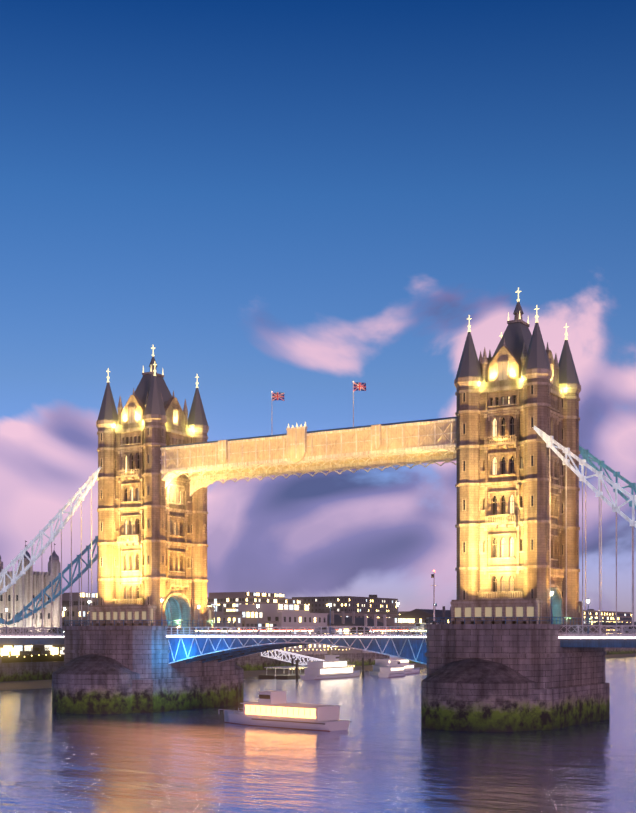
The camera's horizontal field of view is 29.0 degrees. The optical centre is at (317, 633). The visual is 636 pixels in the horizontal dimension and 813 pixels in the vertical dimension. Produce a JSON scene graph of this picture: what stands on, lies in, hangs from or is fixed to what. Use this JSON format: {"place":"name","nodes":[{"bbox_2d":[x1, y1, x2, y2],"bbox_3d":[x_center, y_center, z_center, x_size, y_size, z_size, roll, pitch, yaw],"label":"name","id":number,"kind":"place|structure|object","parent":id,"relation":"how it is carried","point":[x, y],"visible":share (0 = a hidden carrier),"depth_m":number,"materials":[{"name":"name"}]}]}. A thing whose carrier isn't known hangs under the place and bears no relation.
{"place":"outdoors","nodes":[
{"label":"outdoors","id":0,"kind":"place"},
{"bbox_2d":[0,540,59,633],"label":"white tower","id":1,"kind":"structure","parent":0,"point":[23,590],"depth_m":448.62,"materials":[{"name":"stone"}]},
{"bbox_2d":[0,657,635,812],"bbox_3d":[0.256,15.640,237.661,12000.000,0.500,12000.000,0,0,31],"label":"water","id":2,"kind":"structure","parent":0,"point":[385,752],"depth_m":149.53,"materials":[{"name":"blue liquid"}]},
{"bbox_2d":[52,620,243,713],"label":"pier","id":3,"kind":"structure","parent":2,"relation":"in","point":[114,669],"depth_m":241.28,"materials":[{"name":"stone"}]},
{"bbox_2d":[0,467,101,643],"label":"side span","id":4,"kind":"object","parent":3,"relation":"on","point":[32,638],"visible":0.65,"depth_m":265.49,"materials":[{"name":"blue metal"}]},
{"bbox_2d":[48,628,63,633],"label":"black car","id":5,"kind":"object","parent":4,"relation":"on","point":[53,630],"depth_m":268.57,"materials":[{"name":"black metal"}]},
{"bbox_2d":[88,345,214,633],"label":"bridge tower","id":6,"kind":"structure","parent":3,"relation":"on","point":[152,410],"depth_m":254.09,"materials":[{"name":"beige stone"}]},
{"bbox_2d":[160,381,456,495],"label":"walkways","id":7,"kind":"structure","parent":6,"relation":"attached to","point":[297,449],"depth_m":232.54,"materials":[{"name":"beige paint"}]},
{"bbox_2d":[272,392,283,400],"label":"flag","id":8,"kind":"object","parent":7,"relation":"attached to","point":[277,396],"visible":1,"depth_m":235.36,"materials":[{"name":"fabric"}]},
{"bbox_2d":[354,382,365,390],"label":"flag","id":9,"kind":"object","parent":7,"relation":"attached to","point":[358,386],"visible":1,"depth_m":226.05,"materials":[{"name":"fabric"}]},
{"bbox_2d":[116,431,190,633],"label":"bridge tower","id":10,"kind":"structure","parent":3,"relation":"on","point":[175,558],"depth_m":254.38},
{"bbox_2d":[219,675,351,730],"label":"tour boat","id":11,"kind":"object","parent":2,"relation":"on","point":[271,709],"visible":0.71,"depth_m":201.28,"materials":[{"name":"white"}]},
{"bbox_2d":[259,649,363,678],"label":"pier","id":12,"kind":"structure","parent":2,"relation":"in","point":[293,675],"depth_m":448.26,"materials":[{"name":"grey metal"}]},
{"bbox_2d":[300,647,359,679],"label":"cruiser","id":13,"kind":"object","parent":2,"relation":"on","point":[331,666],"depth_m":421.94,"materials":[{"name":"white"}]},
{"bbox_2d":[378,657,408,677],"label":"cruiser","id":14,"kind":"object","parent":2,"relation":"on","point":[394,669],"visible":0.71,"depth_m":439.37,"materials":[{"name":"white"}]},
{"bbox_2d":[369,656,419,675],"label":"cruiser","id":15,"kind":"object","parent":2,"relation":"on","point":[379,663],"visible":0.42,"depth_m":464.95,"materials":[{"name":"white"}]},
{"bbox_2d":[421,617,609,731],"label":"pier","id":16,"kind":"structure","parent":2,"relation":"in","point":[505,677],"depth_m":198.21,"materials":[{"name":"stone"}]},
{"bbox_2d":[166,626,426,664],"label":"bridge deck","id":17,"kind":"structure","parent":16,"relation":"attached to","point":[202,647],"depth_m":233.43,"materials":[{"name":"blue metal"}]},
{"bbox_2d":[216,628,237,633],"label":"white car","id":18,"kind":"object","parent":17,"relation":"on","point":[228,631],"depth_m":251.73,"materials":[{"name":"white metal"}]},
{"bbox_2d":[315,627,339,633],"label":"silver car","id":19,"kind":"object","parent":17,"relation":"on","point":[323,628],"depth_m":232.83,"materials":[{"name":"grey metal"}]},
{"bbox_2d":[350,627,373,633],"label":"black cab","id":20,"kind":"object","parent":17,"relation":"on","point":[359,628],"depth_m":228.83,"materials":[{"name":"black metal"}]},
{"bbox_2d":[410,623,438,633],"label":"white van","id":21,"kind":"object","parent":17,"relation":"on","point":[419,624],"visible":0.44,"depth_m":228.53,"materials":[{"name":"white metal"}]},
{"bbox_2d":[450,288,581,624],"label":"bridge tower","id":22,"kind":"structure","parent":16,"relation":"on","point":[522,358],"depth_m":211.32,"materials":[{"name":"beige stone"}]},
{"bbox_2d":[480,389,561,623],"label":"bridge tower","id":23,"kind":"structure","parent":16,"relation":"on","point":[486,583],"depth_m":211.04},
{"bbox_2d":[532,425,635,647],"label":"side span","id":24,"kind":"object","parent":16,"relation":"on","point":[616,640],"visible":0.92,"depth_m":200.95,"materials":[{"name":"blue metal"}]},
{"bbox_2d":[5,570,589,634],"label":"street lamps","id":25,"kind":"object","parent":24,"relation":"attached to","point":[397,602],"visible":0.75,"depth_m":218.23,"materials":[{"name":"black metal"}]},
{"bbox_2d":[623,626,635,633],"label":"silver car","id":26,"kind":"object","parent":24,"relation":"on","point":[629,629],"visible":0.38,"depth_m":202.17,"materials":[{"name":"grey metal"}]},
{"bbox_2d":[0,647,635,690],"bbox_3d":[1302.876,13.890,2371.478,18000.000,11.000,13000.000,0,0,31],"label":"ground","id":27,"kind":"structure","parent":0,"point":[24,675],"depth_m":460.18,"materials":[{"name":"grey concrete"}]},
{"bbox_2d":[0,592,635,662],"bbox_3d":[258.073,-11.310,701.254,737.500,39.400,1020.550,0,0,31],"label":"background buildings","id":28,"kind":"structure","parent":27,"relation":"on","point":[240,609],"depth_m":536.75,"materials":[{"name":"grey"}]},
{"bbox_2d":[0,0,635,621],"label":"sky","id":29,"kind":"structure","parent":0,"point":[304,201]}
]}

